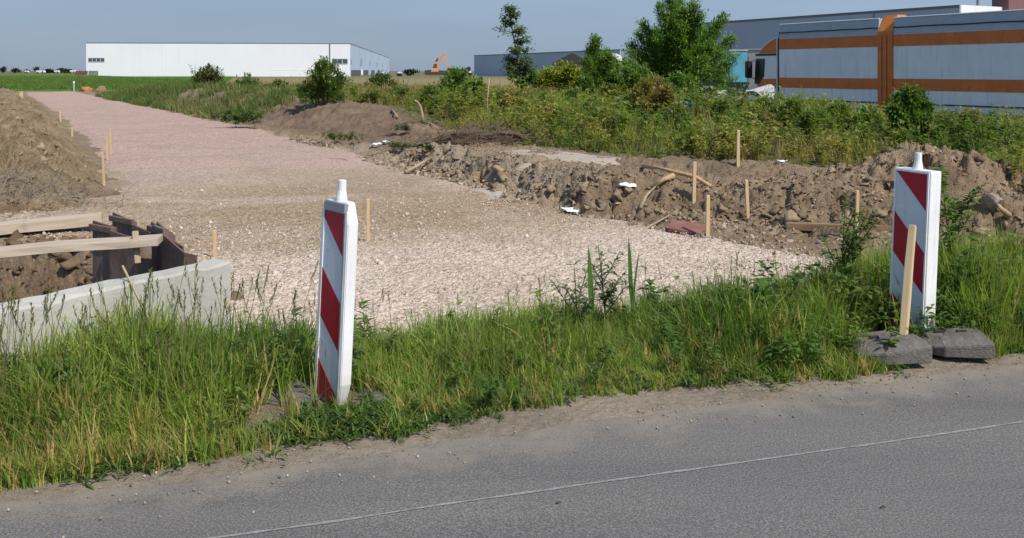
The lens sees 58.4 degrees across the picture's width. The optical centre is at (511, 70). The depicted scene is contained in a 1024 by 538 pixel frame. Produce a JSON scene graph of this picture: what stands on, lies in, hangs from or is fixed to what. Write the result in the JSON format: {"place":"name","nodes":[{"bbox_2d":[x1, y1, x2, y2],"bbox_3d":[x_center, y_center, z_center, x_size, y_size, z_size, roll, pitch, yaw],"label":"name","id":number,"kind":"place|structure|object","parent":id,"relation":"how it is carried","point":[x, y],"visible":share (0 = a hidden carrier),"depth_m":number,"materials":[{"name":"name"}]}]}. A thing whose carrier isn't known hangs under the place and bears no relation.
{"place":"outdoors","nodes":[
{"label":"outdoors","id":0,"kind":"place"},
{"bbox_2d":[0,74,235,90],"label":"field","id":1,"kind":"structure","parent":0,"point":[73,75],"depth_m":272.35,"materials":[{"name":"plant"}]},
{"bbox_2d":[0,91,837,339],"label":"gravel road","id":2,"kind":"structure","parent":0,"point":[166,152],"depth_m":9.48,"materials":[{"name":"beige gravel"}]},
{"bbox_2d":[0,212,102,234],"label":"plank","id":3,"kind":"object","parent":2,"relation":"on","point":[48,223],"visible":0.96,"depth_m":9.19,"materials":[{"name":"brown wood"}]},
{"bbox_2d":[220,108,263,127],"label":"weed clump","id":4,"kind":"object","parent":2,"relation":"on","point":[242,115],"visible":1,"depth_m":25.58,"materials":[{"name":"green plant"}]},
{"bbox_2d":[404,156,432,173],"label":"dead branch","id":5,"kind":"object","parent":2,"relation":"on","point":[406,171],"visible":1,"depth_m":14.35,"materials":[{"name":"brown wood"}]},
{"bbox_2d":[224,80,739,101],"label":"dry grass","id":6,"kind":"structure","parent":0,"point":[387,87],"depth_m":46.10,"materials":[{"name":"plant"}]},
{"bbox_2d":[0,0,991,70],"label":"sky","id":7,"kind":"structure","parent":0,"point":[43,34],"materials":[{"name":"blue"}]},
{"bbox_2d":[0,364,1023,537],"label":"asphalt road","id":8,"kind":"structure","parent":0,"point":[967,484],"depth_m":3.65,"materials":[{"name":"grey asphalt"}]},
{"bbox_2d":[7,354,1023,537],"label":"road grit","id":9,"kind":"object","parent":8,"relation":"on","point":[287,475],"visible":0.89,"depth_m":4.16,"materials":[{"name":"gravel"}]},
{"bbox_2d":[208,421,1023,537],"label":"road line","id":10,"kind":"object","parent":8,"relation":"on","point":[338,520],"visible":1,"depth_m":3.67,"materials":[{"name":"paint"}]},
{"bbox_2d":[0,71,1023,501],"bbox_3d":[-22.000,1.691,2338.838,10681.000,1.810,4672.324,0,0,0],"label":"ground","id":11,"kind":"structure","parent":0,"point":[372,123],"depth_m":9.00,"materials":[{"name":"soil"}]},
{"bbox_2d":[0,229,92,302],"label":"soil clods","id":12,"kind":"object","parent":11,"relation":"on","point":[68,260],"visible":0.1,"depth_m":8.73,"materials":[{"name":"soil"}]},
{"bbox_2d":[0,88,120,217],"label":"soil heap","id":13,"kind":"object","parent":11,"relation":"on","point":[23,126],"visible":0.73,"depth_m":13.93,"materials":[{"name":"soil"}]},
{"bbox_2d":[0,100,122,217],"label":"rubble","id":14,"kind":"object","parent":11,"relation":"on","point":[41,146],"visible":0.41,"depth_m":13.74,"materials":[{"name":"soil"}]},
{"bbox_2d":[0,152,172,216],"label":"rubble","id":15,"kind":"object","parent":11,"relation":"on","point":[40,186],"visible":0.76,"depth_m":10.90,"materials":[{"name":"stone"}]},
{"bbox_2d":[0,259,230,368],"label":"concrete wall","id":16,"kind":"structure","parent":11,"relation":"on","point":[209,270],"depth_m":4.83,"materials":[{"name":"concrete"}]},
{"bbox_2d":[89,220,151,282],"bbox_3d":[-2.668,1.900,6.187,0.715,1.700,0.083,0,0,37],"label":"sheet pile","id":17,"kind":"object","parent":11,"relation":"on","point":[107,264],"visible":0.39,"depth_m":6.14,"materials":[{"name":"metal"}]},
{"bbox_2d":[108,212,150,235],"bbox_3d":[-2.771,1.910,6.697,0.671,1.680,0.062,0,0,42],"label":"sheet pile","id":18,"kind":"object","parent":11,"relation":"on","point":[125,225],"visible":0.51,"depth_m":6.78,"materials":[{"name":"metal"}]},
{"bbox_2d":[121,265,151,324],"bbox_3d":[-1.920,1.233,4.765,0.012,0.011,0.606,0,37,-47],"label":"wooden stick","id":19,"kind":"object","parent":11,"relation":"in","point":[128,278],"visible":0.59,"depth_m":4.85,"materials":[{"name":"brown wood"}]},
{"bbox_2d":[147,222,183,271],"bbox_3d":[-2.290,1.898,6.090,0.062,1.705,0.653,0,0,-40],"label":"sheet pile","id":20,"kind":"object","parent":11,"relation":"on","point":[172,235],"visible":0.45,"depth_m":6.28,"materials":[{"name":"metal"}]},
{"bbox_2d":[152,222,196,270],"bbox_3d":[-2.170,1.880,5.853,0.064,1.740,0.694,0,0,-40],"label":"sheet pile","id":21,"kind":"object","parent":11,"relation":"on","point":[170,253],"visible":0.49,"depth_m":5.83,"materials":[{"name":"metal"}]},
{"bbox_2d":[0,234,162,258],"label":"plank","id":22,"kind":"object","parent":21,"relation":"on","point":[78,245],"visible":1,"depth_m":5.65,"materials":[{"name":"brown wood"}]},
{"bbox_2d":[131,231,140,263],"bbox_3d":[-2.359,1.109,5.750,0.038,0.205,0.033,0,-21,-35],"label":"timber prop","id":23,"kind":"object","parent":22,"relation":"on","point":[136,252],"visible":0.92,"depth_m":5.73,"materials":[{"name":"brown wood"}]},
{"bbox_2d":[190,63,227,84],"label":"bush","id":24,"kind":"object","parent":11,"relation":"on","point":[208,72],"visible":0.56,"depth_m":47.81,"materials":[{"name":"green plant"}]},
{"bbox_2d":[213,230,216,257],"bbox_3d":[-2.557,1.568,7.879,0.029,0.392,0.028,-1,0,0],"label":"survey stake","id":25,"kind":"object","parent":11,"relation":"on","point":[214,245],"visible":0.63,"depth_m":7.87,"materials":[{"name":"brown wood"}]},
{"bbox_2d":[95,80,360,123],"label":"bank grass","id":26,"kind":"structure","parent":11,"relation":"on","point":[141,94],"depth_m":36.23,"materials":[{"name":"plant"}]},
{"bbox_2d":[86,42,388,76],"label":"warehouse","id":27,"kind":"structure","parent":11,"relation":"on","point":[176,59],"depth_m":334.81,"materials":[{"name":"white metal"}]},
{"bbox_2d":[226,72,262,85],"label":"bush","id":28,"kind":"object","parent":11,"relation":"on","point":[247,80],"visible":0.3,"depth_m":44.20,"materials":[{"name":"green plant"}]},
{"bbox_2d":[264,78,296,90],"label":"bush","id":29,"kind":"object","parent":11,"relation":"on","point":[278,82],"visible":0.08,"depth_m":37.72,"materials":[{"name":"green plant"}]},
{"bbox_2d":[293,54,350,109],"bbox_3d":[-5.650,0.374,27.430,1.713,1.722,1.534,0,0,0],"label":"bush","id":30,"kind":"object","parent":11,"relation":"on","point":[326,85],"visible":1,"depth_m":27.21,"materials":[{"name":"green plant"}]},
{"bbox_2d":[254,179,415,408],"bbox_3d":[-0.831,1.106,4.592,0.916,1.151,0.469,0,0,-16],"label":"guide beacon","id":31,"kind":"object","parent":11,"relation":"on","point":[337,276],"visible":0.59,"depth_m":4.41,"materials":[{"name":"white plastic"}]},
{"bbox_2d":[321,130,365,143],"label":"weed clump","id":32,"kind":"object","parent":11,"relation":"on","point":[332,137],"visible":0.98,"depth_m":19.77,"materials":[{"name":"green plant"}]},
{"bbox_2d":[366,199,369,241],"bbox_3d":[-1.353,1.482,8.618,0.029,0.551,0.028,0,0,0],"label":"survey stake","id":33,"kind":"object","parent":11,"relation":"on","point":[368,223],"visible":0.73,"depth_m":8.61,"materials":[{"name":"brown wood"}]},
{"bbox_2d":[351,85,390,105],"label":"bush","id":34,"kind":"object","parent":11,"relation":"on","point":[370,93],"visible":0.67,"depth_m":29.81,"materials":[{"name":"green plant"}]},
{"bbox_2d":[360,70,399,87],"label":"bush","id":35,"kind":"object","parent":11,"relation":"on","point":[379,79],"visible":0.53,"depth_m":51.89,"materials":[{"name":"green plant"}]},
{"bbox_2d":[382,80,414,104],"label":"bush","id":36,"kind":"object","parent":11,"relation":"on","point":[396,87],"visible":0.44,"depth_m":33.80,"materials":[{"name":"green plant"}]},
{"bbox_2d":[390,123,412,133],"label":"weed clump","id":37,"kind":"object","parent":11,"relation":"on","point":[402,127],"visible":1,"depth_m":20.16,"materials":[{"name":"green plant"}]},
{"bbox_2d":[386,140,416,150],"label":"weed clump","id":38,"kind":"object","parent":11,"relation":"on","point":[395,144],"visible":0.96,"depth_m":16.81,"materials":[{"name":"green plant"}]},
{"bbox_2d":[414,100,437,128],"bbox_3d":[-1.954,1.013,21.630,0.267,0.617,1.827,0,0,-21],"label":"twisted stump","id":39,"kind":"object","parent":11,"relation":"on","point":[421,112],"visible":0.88,"depth_m":22.38,"materials":[{"name":"brown wood"}]},
{"bbox_2d":[412,81,447,113],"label":"bush","id":40,"kind":"object","parent":11,"relation":"on","point":[427,92],"visible":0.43,"depth_m":25.77,"materials":[{"name":"green plant"}]},
{"bbox_2d":[424,52,449,74],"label":"excavator","id":41,"kind":"object","parent":11,"relation":"on","point":[435,70],"visible":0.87,"depth_m":128.80,"materials":[{"name":"orange metal"}]},
{"bbox_2d":[344,116,559,159],"bbox_3d":[-0.515,1.288,17.478,5.509,0.988,2.742,0,0,0],"label":"heap","id":42,"kind":"object","parent":11,"relation":"on","point":[469,135],"visible":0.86,"depth_m":17.37,"materials":[{"name":"brown soil"}]},
{"bbox_2d":[436,66,472,95],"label":"bush","id":43,"kind":"object","parent":11,"relation":"on","point":[457,76],"visible":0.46,"depth_m":32.70,"materials":[{"name":"green plant"}]},
{"bbox_2d":[458,74,495,98],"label":"bush","id":44,"kind":"object","parent":11,"relation":"on","point":[478,82],"visible":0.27,"depth_m":28.84,"materials":[{"name":"green plant"}]},
{"bbox_2d":[493,85,524,117],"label":"bush","id":45,"kind":"object","parent":11,"relation":"on","point":[500,97],"visible":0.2,"depth_m":24.86,"materials":[{"name":"green plant"}]},
{"bbox_2d":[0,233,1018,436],"bbox_3d":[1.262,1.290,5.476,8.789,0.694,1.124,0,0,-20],"label":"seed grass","id":46,"kind":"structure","parent":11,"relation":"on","point":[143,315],"depth_m":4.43,"materials":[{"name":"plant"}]},
{"bbox_2d":[0,220,1023,491],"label":"verge grass","id":47,"kind":"structure","parent":11,"relation":"on","point":[88,426],"depth_m":4.69,"materials":[{"name":"green plant"}]},
{"bbox_2d":[0,227,1023,433],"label":"leafy weeds","id":48,"kind":"object","parent":11,"relation":"on","point":[491,393],"visible":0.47,"depth_m":5.14,"materials":[{"name":"green plant"}]},
{"bbox_2d":[493,4,540,88],"bbox_3d":[0.311,-0.646,34.924,1.968,3.926,1.839,0,0,34],"label":"slender tree","id":49,"kind":"object","parent":11,"relation":"on","point":[520,66],"visible":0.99,"depth_m":34.87,"materials":[{"name":"green plant"}]},
{"bbox_2d":[44,342,1023,488],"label":"weeds","id":50,"kind":"object","parent":11,"relation":"on","point":[334,417],"visible":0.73,"depth_m":4.22,"materials":[{"name":"green plant"}]},
{"bbox_2d":[529,87,559,108],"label":"bush","id":51,"kind":"object","parent":11,"relation":"on","point":[544,93],"visible":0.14,"depth_m":24.01,"materials":[{"name":"green plant"}]},
{"bbox_2d":[470,150,620,199],"bbox_3d":[-0.080,1.512,13.460,3.781,0.448,4.655,0,0,40],"label":"sand patch","id":52,"kind":"object","parent":11,"relation":"on","point":[580,157],"visible":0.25,"depth_m":13.49,"materials":[{"name":"sand"}]},
{"bbox_2d":[530,59,586,92],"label":"bush","id":53,"kind":"object","parent":11,"relation":"on","point":[560,73],"visible":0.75,"depth_m":42.47,"materials":[{"name":"green plant"}]},
{"bbox_2d":[474,49,650,77],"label":"grey hall","id":54,"kind":"structure","parent":11,"relation":"on","point":[488,65],"depth_m":354.33,"materials":[{"name":"metal"}]},
{"bbox_2d":[552,53,589,69],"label":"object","id":55,"kind":"structure","parent":11,"relation":"on","point":[571,57],"depth_m":209.70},
{"bbox_2d":[560,86,582,103],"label":"bush","id":56,"kind":"object","parent":11,"relation":"on","point":[572,92],"visible":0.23,"depth_m":24.98,"materials":[{"name":"green plant"}]},
{"bbox_2d":[548,260,602,324],"bbox_3d":[0.397,1.355,5.309,0.298,0.517,0.294,0,0,-41],"label":"thistle","id":57,"kind":"object","parent":11,"relation":"on","point":[584,308],"visible":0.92,"depth_m":5.32,"materials":[{"name":"green plant"}]},
{"bbox_2d":[231,135,939,256],"bbox_3d":[-1.686,1.622,13.696,4.367,0.311,18.219,0,0,-36],"label":"rubble","id":58,"kind":"object","parent":11,"relation":"on","point":[675,213],"visible":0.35,"depth_m":10.46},
{"bbox_2d":[588,245,596,326],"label":"reed","id":59,"kind":"object","parent":11,"relation":"on","point":[590,284],"visible":0.61,"depth_m":5.36,"materials":[{"name":"green plant"}]},
{"bbox_2d":[572,33,623,93],"bbox_3d":[3.035,0.035,29.981,2.320,2.608,1.600,0,0,-17],"label":"willow tree","id":60,"kind":"object","parent":11,"relation":"on","point":[603,68],"visible":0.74,"depth_m":29.55,"materials":[{"name":"green plant"}]},
{"bbox_2d":[595,82,624,101],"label":"bush","id":61,"kind":"object","parent":11,"relation":"on","point":[610,87],"visible":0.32,"depth_m":23.83,"materials":[{"name":"green plant"}]},
{"bbox_2d":[583,246,637,323],"bbox_3d":[0.585,1.333,5.500,0.314,0.560,0.258,0,0,37],"label":"thistle","id":62,"kind":"object","parent":11,"relation":"on","point":[606,296],"visible":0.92,"depth_m":5.51,"materials":[{"name":"green plant"}]},
{"bbox_2d":[610,93,639,115],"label":"bush","id":63,"kind":"object","parent":11,"relation":"on","point":[626,98],"visible":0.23,"depth_m":19.81,"materials":[{"name":"green plant"}]},
{"bbox_2d":[628,236,638,322],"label":"reed","id":64,"kind":"object","parent":11,"relation":"on","point":[631,291],"visible":0.77,"depth_m":5.49,"materials":[{"name":"green plant"}]},
{"bbox_2d":[611,59,658,93],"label":"bush","id":65,"kind":"object","parent":11,"relation":"on","point":[635,73],"visible":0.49,"depth_m":29.30,"materials":[{"name":"green plant"}]},
{"bbox_2d":[267,78,1023,191],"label":"weeds","id":66,"kind":"object","parent":11,"relation":"on","point":[724,135],"visible":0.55,"depth_m":16.32,"materials":[{"name":"green plant"}]},
{"bbox_2d":[624,75,676,116],"bbox_3d":[3.011,0.689,19.894,1.088,1.252,1.155,0,0,-14],"label":"dry bush","id":67,"kind":"object","parent":11,"relation":"on","point":[652,90],"visible":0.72,"depth_m":19.74,"materials":[{"name":"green plant"}]},
{"bbox_2d":[638,74,681,96],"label":"bush","id":68,"kind":"object","parent":11,"relation":"on","point":[675,88],"visible":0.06,"depth_m":27.84,"materials":[{"name":"green plant"}]},
{"bbox_2d":[652,173,674,188],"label":"dead branch","id":69,"kind":"object","parent":11,"relation":"on","point":[671,176],"visible":1,"depth_m":10.61,"materials":[{"name":"brown wood"}]},
{"bbox_2d":[641,164,711,187],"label":"dead branch","id":70,"kind":"object","parent":11,"relation":"on","point":[698,178],"visible":0.94,"depth_m":10.67,"materials":[{"name":"brown wood"}]},
{"bbox_2d":[660,100,693,137],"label":"bush","id":71,"kind":"object","parent":11,"relation":"on","point":[674,106],"visible":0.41,"depth_m":17.81,"materials":[{"name":"green plant"}]},
{"bbox_2d":[615,0,741,101],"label":"willow tree","id":72,"kind":"object","parent":11,"relation":"on","point":[683,45],"visible":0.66,"depth_m":30.34,"materials":[{"name":"green plant"}]},
{"bbox_2d":[340,82,1023,190],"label":"tall grass","id":73,"kind":"structure","parent":11,"relation":"on","point":[780,153],"depth_m":15.22,"materials":[{"name":"plant"}]},
{"bbox_2d":[667,68,703,103],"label":"bush","id":74,"kind":"object","parent":11,"relation":"on","point":[679,79],"visible":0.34,"depth_m":29.29,"materials":[{"name":"green plant"}]},
{"bbox_2d":[668,219,711,234],"bbox_3d":[1.834,1.598,9.267,0.480,0.030,0.260,7,14,14],"label":"panel","id":75,"kind":"object","parent":11,"relation":"on","point":[679,226],"visible":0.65,"depth_m":9.26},
{"bbox_2d":[692,162,696,202],"bbox_3d":[2.050,1.301,10.313,0.042,0.551,0.043,1,0,0],"label":"survey stake","id":76,"kind":"object","parent":11,"relation":"on","point":[694,167],"visible":0.84,"depth_m":10.29,"materials":[{"name":"brown wood"}]},
{"bbox_2d":[366,140,1023,251],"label":"soil crumbs","id":77,"kind":"object","parent":11,"relation":"on","point":[738,183],"visible":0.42,"depth_m":10.15,"materials":[{"name":"soil"}]},
{"bbox_2d":[392,141,1022,242],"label":"soil clods","id":78,"kind":"object","parent":11,"relation":"on","point":[792,216],"visible":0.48,"depth_m":10.15,"materials":[{"name":"soil"}]},
{"bbox_2d":[705,195,709,236],"bbox_3d":[1.925,1.481,9.014,0.038,0.513,0.039,1,0,0],"label":"survey stake","id":79,"kind":"object","parent":11,"relation":"on","point":[707,227],"visible":0.77,"depth_m":9.00,"materials":[{"name":"brown wood"}]},
{"bbox_2d":[708,95,737,122],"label":"bush","id":80,"kind":"object","parent":11,"relation":"on","point":[715,103],"visible":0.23,"depth_m":20.90,"materials":[{"name":"green plant"}]},
{"bbox_2d":[677,82,773,109],"bbox_3d":[6.545,0.826,30.004,3.841,0.895,1.724,0,0,12],"label":"car","id":81,"kind":"object","parent":11,"relation":"on","point":[738,86],"visible":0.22,"depth_m":29.05,"materials":[{"name":"white metal"}]},
{"bbox_2d":[720,49,747,89],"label":"cargo cabin","id":82,"kind":"object","parent":11,"relation":"on","point":[739,70],"visible":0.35,"depth_m":55.99,"materials":[{"name":"teal metal"}]},
{"bbox_2d":[732,57,744,81],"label":"door","id":83,"kind":"structure","parent":82,"relation":"in","point":[739,70],"depth_m":55.97,"materials":[{"name":"glass"}]},
{"bbox_2d":[736,130,739,166],"bbox_3d":[3.084,1.097,12.498,0.046,0.578,0.044,1,0,0],"label":"survey stake","id":84,"kind":"object","parent":11,"relation":"on","point":[737,148],"visible":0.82,"depth_m":12.48,"materials":[{"name":"brown wood"}]},
{"bbox_2d":[744,179,749,217],"bbox_3d":[2.491,1.409,9.703,0.037,0.513,0.037,-2,0,0],"label":"survey stake","id":85,"kind":"object","parent":11,"relation":"on","point":[747,210],"visible":0.81,"depth_m":9.69,"materials":[{"name":"brown wood"}]},
{"bbox_2d":[747,48,761,89],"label":"cargo cabin","id":86,"kind":"object","parent":11,"relation":"on","point":[751,54],"visible":0.2,"depth_m":58.05,"materials":[{"name":"grey metal"}]},
{"bbox_2d":[749,56,755,89],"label":"door","id":87,"kind":"structure","parent":86,"relation":"in","point":[751,81],"depth_m":58.05,"materials":[{"name":"metal"}]},
{"bbox_2d":[746,94,779,131],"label":"bush","id":88,"kind":"object","parent":11,"relation":"on","point":[767,101],"visible":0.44,"depth_m":18.95,"materials":[{"name":"green plant"}]},
{"bbox_2d":[773,93,807,134],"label":"bush","id":89,"kind":"object","parent":11,"relation":"on","point":[796,106],"visible":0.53,"depth_m":16.91,"materials":[{"name":"green plant"}]},
{"bbox_2d":[794,101,836,147],"bbox_3d":[4.987,0.941,15.039,0.772,0.894,0.495,0,0,0],"label":"bush","id":90,"kind":"object","parent":11,"relation":"on","point":[807,120],"visible":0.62,"depth_m":14.98,"materials":[{"name":"green plant"}]},
{"bbox_2d":[645,141,1023,240],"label":"soil heap","id":91,"kind":"object","parent":11,"relation":"on","point":[971,171],"visible":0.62,"depth_m":9.96,"materials":[{"name":"soil"}]},
{"bbox_2d":[786,222,891,231],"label":"timber beam","id":92,"kind":"structure","parent":11,"relation":"on","point":[801,226],"depth_m":9.13,"materials":[{"name":"brown wood"}]},
{"bbox_2d":[824,95,854,140],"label":"bush","id":93,"kind":"object","parent":11,"relation":"on","point":[838,109],"visible":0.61,"depth_m":15.94,"materials":[{"name":"green plant"}]},
{"bbox_2d":[819,191,882,272],"bbox_3d":[2.253,1.199,6.008,0.462,0.813,0.325,0,0,-34],"label":"tall weed","id":94,"kind":"object","parent":11,"relation":"on","point":[852,248],"visible":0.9,"depth_m":6.00,"materials":[{"name":"green plant"}]},
{"bbox_2d":[700,0,1002,76],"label":"grey hall","id":95,"kind":"structure","parent":11,"relation":"on","point":[755,33],"depth_m":139.03,"materials":[{"name":"metal"}]},
{"bbox_2d":[854,190,858,234],"bbox_3d":[3.291,1.421,8.748,0.033,0.558,0.032,2,0,0],"label":"survey stake","id":96,"kind":"object","parent":11,"relation":"on","point":[857,200],"visible":0.59,"depth_m":8.73,"materials":[{"name":"brown wood"}]},
{"bbox_2d":[850,101,886,146],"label":"bush","id":97,"kind":"object","parent":11,"relation":"on","point":[863,111],"visible":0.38,"depth_m":15.88,"materials":[{"name":"green plant"}]},
{"bbox_2d":[745,9,1023,117],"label":"truck","id":98,"kind":"object","parent":11,"relation":"on","point":[975,60],"visible":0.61,"depth_m":34.18,"materials":[{"name":"grey metal"}]},
{"bbox_2d":[899,224,916,334],"bbox_3d":[2.276,1.229,5.270,0.044,0.686,0.043,0,-15,40],"label":"wooden stake","id":99,"kind":"object","parent":11,"relation":"in","point":[907,287],"visible":0.81,"depth_m":5.26,"materials":[{"name":"brown wood"}]},
{"bbox_2d":[882,81,950,145],"bbox_3d":[6.374,0.803,14.476,1.221,1.288,0.810,0,0,-35],"label":"elder bush","id":100,"kind":"object","parent":11,"relation":"on","point":[912,105],"visible":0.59,"depth_m":14.37,"materials":[{"name":"green plant"}]},
{"bbox_2d":[848,152,994,364],"bbox_3d":[2.346,1.075,5.272,0.894,1.170,0.615,2,0,-30],"label":"guide beacon","id":101,"kind":"object","parent":11,"relation":"on","point":[917,193],"visible":0.82,"depth_m":5.42,"materials":[{"name":"white plastic"}]},
{"bbox_2d":[932,105,963,137],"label":"bush","id":102,"kind":"object","parent":11,"relation":"on","point":[939,115],"visible":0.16,"depth_m":14.92,"materials":[{"name":"green plant"}]},
{"bbox_2d":[937,249,975,299],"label":"tall weed","id":103,"kind":"object","parent":11,"relation":"on","point":[959,258],"visible":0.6,"depth_m":5.64,"materials":[{"name":"green plant"}]},
{"bbox_2d":[930,166,989,260],"bbox_3d":[2.930,1.124,6.134,0.428,0.980,0.463,0,0,-22],"label":"tall weed","id":104,"kind":"object","parent":11,"relation":"on","point":[949,214],"visible":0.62,"depth_m":6.04,"materials":[{"name":"green plant"}]},
{"bbox_2d":[956,106,990,137],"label":"bush","id":105,"kind":"object","parent":11,"relation":"on","point":[976,118],"visible":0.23,"depth_m":16.88,"materials":[{"name":"green plant"}]},
{"bbox_2d":[979,193,1002,213],"bbox_3d":[4.524,1.259,8.669,0.204,0.222,0.195,0,0,39],"label":"rock","id":106,"kind":"object","parent":11,"relation":"on","point":[990,201],"visible":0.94,"depth_m":8.62,"materials":[{"name":"stone"}]},
{"bbox_2d":[996,203,1011,218],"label":"dead branch","id":107,"kind":"object","parent":11,"relation":"on","point":[1005,212],"visible":0.65,"depth_m":8.55,"materials":[{"name":"brown wood"}]},
{"bbox_2d":[988,117,1022,151],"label":"bush","id":108,"kind":"object","parent":11,"relation":"on","point":[1005,126],"visible":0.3,"depth_m":14.93,"materials":[{"name":"green plant"}]},
{"bbox_2d":[992,0,1023,9],"bbox_3d":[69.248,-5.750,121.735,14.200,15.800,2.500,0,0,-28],"label":"tower block","id":109,"kind":"structure","parent":11,"relation":"on","point":[1011,4],"depth_m":118.16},
{"bbox_2d":[311,76,1023,182],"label":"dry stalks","id":110,"kind":"object","parent":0,"point":[682,100],"visible":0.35,"depth_m":16.43,"materials":[{"name":"green plant"}]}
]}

